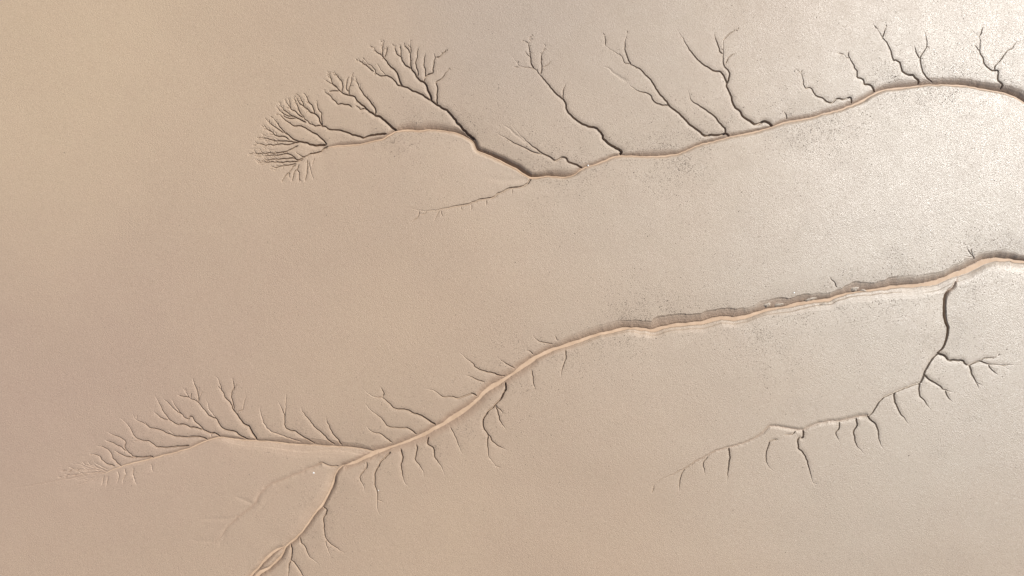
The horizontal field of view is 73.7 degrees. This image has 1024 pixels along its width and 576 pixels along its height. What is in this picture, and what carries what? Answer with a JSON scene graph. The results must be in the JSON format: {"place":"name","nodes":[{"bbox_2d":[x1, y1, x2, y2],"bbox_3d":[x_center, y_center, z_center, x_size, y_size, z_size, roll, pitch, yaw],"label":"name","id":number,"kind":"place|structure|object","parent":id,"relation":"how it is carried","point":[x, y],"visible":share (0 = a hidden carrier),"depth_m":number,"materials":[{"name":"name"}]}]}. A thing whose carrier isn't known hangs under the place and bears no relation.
{"place":"outdoors","nodes":[
{"label":"outdoors","id":0,"kind":"place"},
{"bbox_2d":[0,0,1023,575],"bbox_3d":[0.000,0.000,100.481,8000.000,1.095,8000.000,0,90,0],"label":"ground","id":1,"kind":"structure","parent":0,"point":[134,202],"depth_m":100.02,"materials":[{"name":"beige sand"}]},
{"bbox_2d":[7,461,107,488],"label":"rill","id":2,"kind":"structure","parent":1,"relation":"on","point":[53,480],"depth_m":100.14,"materials":[{"name":"beige sand"}]},
{"bbox_2d":[44,463,102,485],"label":"rill","id":3,"kind":"structure","parent":1,"relation":"on","point":[88,479],"depth_m":100.19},
{"bbox_2d":[89,454,114,466],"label":"rill","id":4,"kind":"structure","parent":1,"relation":"on","point":[100,457],"depth_m":100.28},
{"bbox_2d":[97,445,120,466],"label":"rill","id":5,"kind":"structure","parent":1,"relation":"on","point":[116,462],"depth_m":100.28,"materials":[{"name":"beige sand"}]},
{"bbox_2d":[104,431,153,458],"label":"rill","id":6,"kind":"structure","parent":1,"relation":"on","point":[126,450],"depth_m":100.29,"materials":[{"name":"beige sand"}]},
{"bbox_2d":[118,417,188,448],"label":"rill","id":7,"kind":"structure","parent":1,"relation":"on","point":[176,446],"depth_m":100.30,"materials":[{"name":"beige sand"}]},
{"bbox_2d":[132,413,207,439],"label":"rill","id":8,"kind":"structure","parent":1,"relation":"on","point":[180,436],"depth_m":100.28,"materials":[{"name":"beige sand"}]},
{"bbox_2d":[153,395,220,436],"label":"rill","id":9,"kind":"structure","parent":1,"relation":"on","point":[201,428],"depth_m":100.25,"materials":[{"name":"beige sand"}]},
{"bbox_2d":[177,379,248,439],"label":"rill","id":10,"kind":"structure","parent":1,"relation":"on","point":[214,417],"depth_m":100.23,"materials":[{"name":"beige sand"}]},
{"bbox_2d":[214,375,257,439],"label":"rill","id":11,"kind":"structure","parent":1,"relation":"on","point":[238,417],"depth_m":100.23,"materials":[{"name":"beige sand"}]},
{"bbox_2d":[101,436,373,474],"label":"tidal channel","id":12,"kind":"object","parent":1,"relation":"on","point":[319,448],"visible":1,"depth_m":100.36,"materials":[{"name":"sand"}]},
{"bbox_2d":[242,132,281,164],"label":"rill","id":13,"kind":"structure","parent":1,"relation":"on","point":[270,147],"depth_m":100.08,"materials":[{"name":"beige sand"}]},
{"bbox_2d":[189,459,338,548],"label":"rill","id":14,"kind":"structure","parent":1,"relation":"on","point":[231,520],"depth_m":100.06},
{"bbox_2d":[250,484,290,524],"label":"rill","id":15,"kind":"structure","parent":1,"relation":"on","point":[274,495],"depth_m":100.04,"materials":[{"name":"beige sand"}]},
{"bbox_2d":[259,405,301,441],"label":"rill","id":16,"kind":"structure","parent":1,"relation":"on","point":[269,430],"depth_m":100.27,"materials":[{"name":"beige sand"}]},
{"bbox_2d":[248,116,327,182],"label":"rill","id":17,"kind":"structure","parent":1,"relation":"on","point":[283,152],"depth_m":100.18,"materials":[{"name":"beige sand"}]},
{"bbox_2d":[243,459,346,575],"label":"tidal channel","id":18,"kind":"object","parent":1,"relation":"on","point":[270,560],"visible":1,"depth_m":100.40,"materials":[{"name":"sand"}]},
{"bbox_2d":[287,544,302,575],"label":"rill","id":19,"kind":"structure","parent":1,"relation":"on","point":[293,561],"depth_m":100.33,"materials":[{"name":"beige sand"}]},
{"bbox_2d":[278,392,314,443],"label":"rill","id":20,"kind":"structure","parent":1,"relation":"on","point":[295,431],"depth_m":100.28,"materials":[{"name":"beige sand"}]},
{"bbox_2d":[275,114,326,143],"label":"rill","id":21,"kind":"structure","parent":1,"relation":"on","point":[316,134],"depth_m":100.27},
{"bbox_2d":[299,537,319,564],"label":"rill","id":22,"kind":"structure","parent":1,"relation":"on","point":[302,544],"depth_m":100.25,"materials":[{"name":"beige sand"}]},
{"bbox_2d":[300,406,334,444],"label":"rill","id":23,"kind":"structure","parent":1,"relation":"on","point":[327,439],"depth_m":100.32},
{"bbox_2d":[275,93,386,138],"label":"rill","id":24,"kind":"structure","parent":1,"relation":"on","point":[295,98],"depth_m":100.20,"materials":[{"name":"beige sand"}]},
{"bbox_2d":[322,507,344,559],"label":"rill","id":25,"kind":"structure","parent":1,"relation":"on","point":[324,515],"depth_m":100.23,"materials":[{"name":"beige sand"}]},
{"bbox_2d":[326,417,341,444],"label":"rill","id":26,"kind":"structure","parent":1,"relation":"on","point":[332,432],"depth_m":100.35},
{"bbox_2d":[323,70,396,130],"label":"rill","id":27,"kind":"structure","parent":1,"relation":"on","point":[360,103],"depth_m":100.17,"materials":[{"name":"beige sand"}]},
{"bbox_2d":[359,462,367,492],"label":"rill","id":28,"kind":"structure","parent":1,"relation":"on","point":[365,468],"depth_m":100.27,"materials":[{"name":"beige sand"}]},
{"bbox_2d":[365,424,391,442],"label":"rill","id":29,"kind":"structure","parent":1,"relation":"on","point":[389,440],"depth_m":100.27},
{"bbox_2d":[374,451,390,517],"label":"rill","id":30,"kind":"structure","parent":1,"relation":"on","point":[381,460],"depth_m":100.24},
{"bbox_2d":[362,401,416,434],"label":"rill","id":31,"kind":"structure","parent":1,"relation":"on","point":[408,428],"depth_m":100.22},
{"bbox_2d":[361,386,435,424],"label":"rill","id":32,"kind":"structure","parent":1,"relation":"on","point":[420,415],"depth_m":100.19,"materials":[{"name":"beige sand"}]},
{"bbox_2d":[400,448,409,487],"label":"rill","id":33,"kind":"structure","parent":1,"relation":"on","point":[401,452],"depth_m":100.25,"materials":[{"name":"beige sand"}]},
{"bbox_2d":[355,39,475,140],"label":"rill","id":34,"kind":"structure","parent":1,"relation":"on","point":[400,84],"depth_m":100.18,"materials":[{"name":"beige sand"}]},
{"bbox_2d":[414,444,424,478],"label":"rill","id":35,"kind":"structure","parent":1,"relation":"on","point":[416,451],"depth_m":100.23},
{"bbox_2d":[426,437,445,475],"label":"rill","id":36,"kind":"structure","parent":1,"relation":"on","point":[432,447],"depth_m":100.24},
{"bbox_2d":[422,387,476,398],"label":"rill","id":37,"kind":"structure","parent":1,"relation":"on","point":[469,394],"depth_m":100.20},
{"bbox_2d":[450,427,461,453],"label":"rill","id":38,"kind":"structure","parent":1,"relation":"on","point":[456,439],"depth_m":100.18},
{"bbox_2d":[409,179,531,222],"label":"rill","id":39,"kind":"structure","parent":1,"relation":"on","point":[482,199],"depth_m":100.11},
{"bbox_2d":[465,375,484,382],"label":"rill","id":40,"kind":"structure","parent":1,"relation":"on","point":[475,378],"depth_m":100.19,"materials":[{"name":"beige sand"}]},
{"bbox_2d":[458,350,504,376],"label":"rill","id":41,"kind":"structure","parent":1,"relation":"on","point":[479,369],"depth_m":100.21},
{"bbox_2d":[482,382,507,467],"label":"rill","id":42,"kind":"structure","parent":1,"relation":"on","point":[495,406],"depth_m":100.24,"materials":[{"name":"beige sand"}]},
{"bbox_2d":[476,172,528,184],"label":"rill","id":43,"kind":"structure","parent":1,"relation":"on","point":[508,180],"depth_m":100.17,"materials":[{"name":"beige sand"}]},
{"bbox_2d":[531,369,536,392],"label":"rill","id":44,"kind":"structure","parent":1,"relation":"on","point":[533,379],"depth_m":100.19,"materials":[{"name":"beige sand"}]},
{"bbox_2d":[493,123,581,168],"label":"rill","id":45,"kind":"structure","parent":1,"relation":"on","point":[517,135],"depth_m":100.14,"materials":[{"name":"beige sand"}]},
{"bbox_2d":[54,1,1023,573],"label":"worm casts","id":46,"kind":"object","parent":1,"relation":"on","point":[708,249],"visible":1,"depth_m":100.08,"materials":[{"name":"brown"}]},
{"bbox_2d":[533,335,557,343],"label":"rill","id":47,"kind":"structure","parent":1,"relation":"on","point":[544,342],"depth_m":100.25,"materials":[{"name":"beige sand"}]},
{"bbox_2d":[559,350,566,378],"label":"rill","id":48,"kind":"structure","parent":1,"relation":"on","point":[563,363],"depth_m":100.25,"materials":[{"name":"beige sand"}]},
{"bbox_2d":[513,34,622,155],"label":"rill","id":49,"kind":"structure","parent":1,"relation":"on","point":[584,124],"depth_m":100.18,"materials":[{"name":"beige sand"}]},
{"bbox_2d":[601,30,729,136],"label":"rill","id":50,"kind":"structure","parent":1,"relation":"on","point":[625,80],"depth_m":100.14,"materials":[{"name":"beige sand"}]},
{"bbox_2d":[324,75,1023,179],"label":"tidal channel","id":51,"kind":"object","parent":1,"relation":"on","point":[1010,90],"visible":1,"depth_m":100.37,"materials":[{"name":"sand"}]},
{"bbox_2d":[678,469,684,492],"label":"rill","id":52,"kind":"structure","parent":1,"relation":"on","point":[680,479],"depth_m":100.02,"materials":[{"name":"beige sand"}]},
{"bbox_2d":[343,249,1023,471],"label":"tidal channel","id":53,"kind":"object","parent":1,"relation":"on","point":[968,270],"visible":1,"depth_m":100.43,"materials":[{"name":"sand"}]},
{"bbox_2d":[702,456,707,476],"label":"rill","id":54,"kind":"structure","parent":1,"relation":"on","point":[704,460],"depth_m":100.03,"materials":[{"name":"beige sand"}]},
{"bbox_2d":[675,27,772,126],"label":"rill","id":55,"kind":"structure","parent":1,"relation":"on","point":[770,124],"depth_m":100.16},
{"bbox_2d":[727,448,730,482],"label":"rill","id":56,"kind":"structure","parent":1,"relation":"on","point":[728,463],"depth_m":100.09,"materials":[{"name":"beige sand"}]},
{"bbox_2d":[765,438,777,471],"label":"rill","id":57,"kind":"structure","parent":1,"relation":"on","point":[766,452],"depth_m":100.09,"materials":[{"name":"beige sand"}]},
{"bbox_2d":[644,352,937,491],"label":"rill","id":58,"kind":"structure","parent":1,"relation":"on","point":[824,422],"depth_m":100.11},
{"bbox_2d":[797,430,817,483],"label":"rill","id":59,"kind":"structure","parent":1,"relation":"on","point":[802,437],"depth_m":100.12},
{"bbox_2d":[792,65,851,103],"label":"rill","id":60,"kind":"structure","parent":1,"relation":"on","point":[837,98],"depth_m":100.22,"materials":[{"name":"beige sand"}]},
{"bbox_2d":[835,422,840,442],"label":"rill","id":61,"kind":"structure","parent":1,"relation":"on","point":[836,432],"depth_m":100.09,"materials":[{"name":"beige sand"}]},
{"bbox_2d":[837,50,874,92],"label":"rill","id":62,"kind":"structure","parent":1,"relation":"on","point":[864,83],"depth_m":100.18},
{"bbox_2d":[853,418,864,454],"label":"rill","id":63,"kind":"structure","parent":1,"relation":"on","point":[854,429],"depth_m":100.12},
{"bbox_2d":[866,414,884,449],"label":"rill","id":64,"kind":"structure","parent":1,"relation":"on","point":[870,419],"depth_m":100.12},
{"bbox_2d":[873,24,919,84],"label":"rill","id":65,"kind":"structure","parent":1,"relation":"on","point":[907,74],"depth_m":100.18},
{"bbox_2d":[893,393,909,425],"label":"rill","id":66,"kind":"structure","parent":1,"relation":"on","point":[895,403],"depth_m":100.16,"materials":[{"name":"beige sand"}]},
{"bbox_2d":[914,27,931,82],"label":"rill","id":67,"kind":"structure","parent":1,"relation":"on","point":[924,74],"depth_m":100.16,"materials":[{"name":"beige sand"}]},
{"bbox_2d":[918,384,931,410],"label":"rill","id":68,"kind":"structure","parent":1,"relation":"on","point":[921,397],"depth_m":100.21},
{"bbox_2d":[924,374,955,401],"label":"rill","id":69,"kind":"structure","parent":1,"relation":"on","point":[930,380],"depth_m":100.20,"materials":[{"name":"beige sand"}]},
{"bbox_2d":[938,281,956,351],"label":"tidal channel","id":70,"kind":"object","parent":1,"relation":"on","point":[950,290],"visible":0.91,"depth_m":100.41,"materials":[{"name":"sand"}]},
{"bbox_2d":[965,247,974,259],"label":"rill","id":71,"kind":"structure","parent":1,"relation":"on","point":[971,253],"depth_m":100.22,"materials":[{"name":"beige sand"}]},
{"bbox_2d":[937,352,1012,389],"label":"rill","id":72,"kind":"structure","parent":1,"relation":"on","point":[958,360],"depth_m":100.21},
{"bbox_2d":[973,25,1022,89],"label":"rill","id":73,"kind":"structure","parent":1,"relation":"on","point":[994,70],"depth_m":100.17,"materials":[{"name":"beige sand"}]}
]}

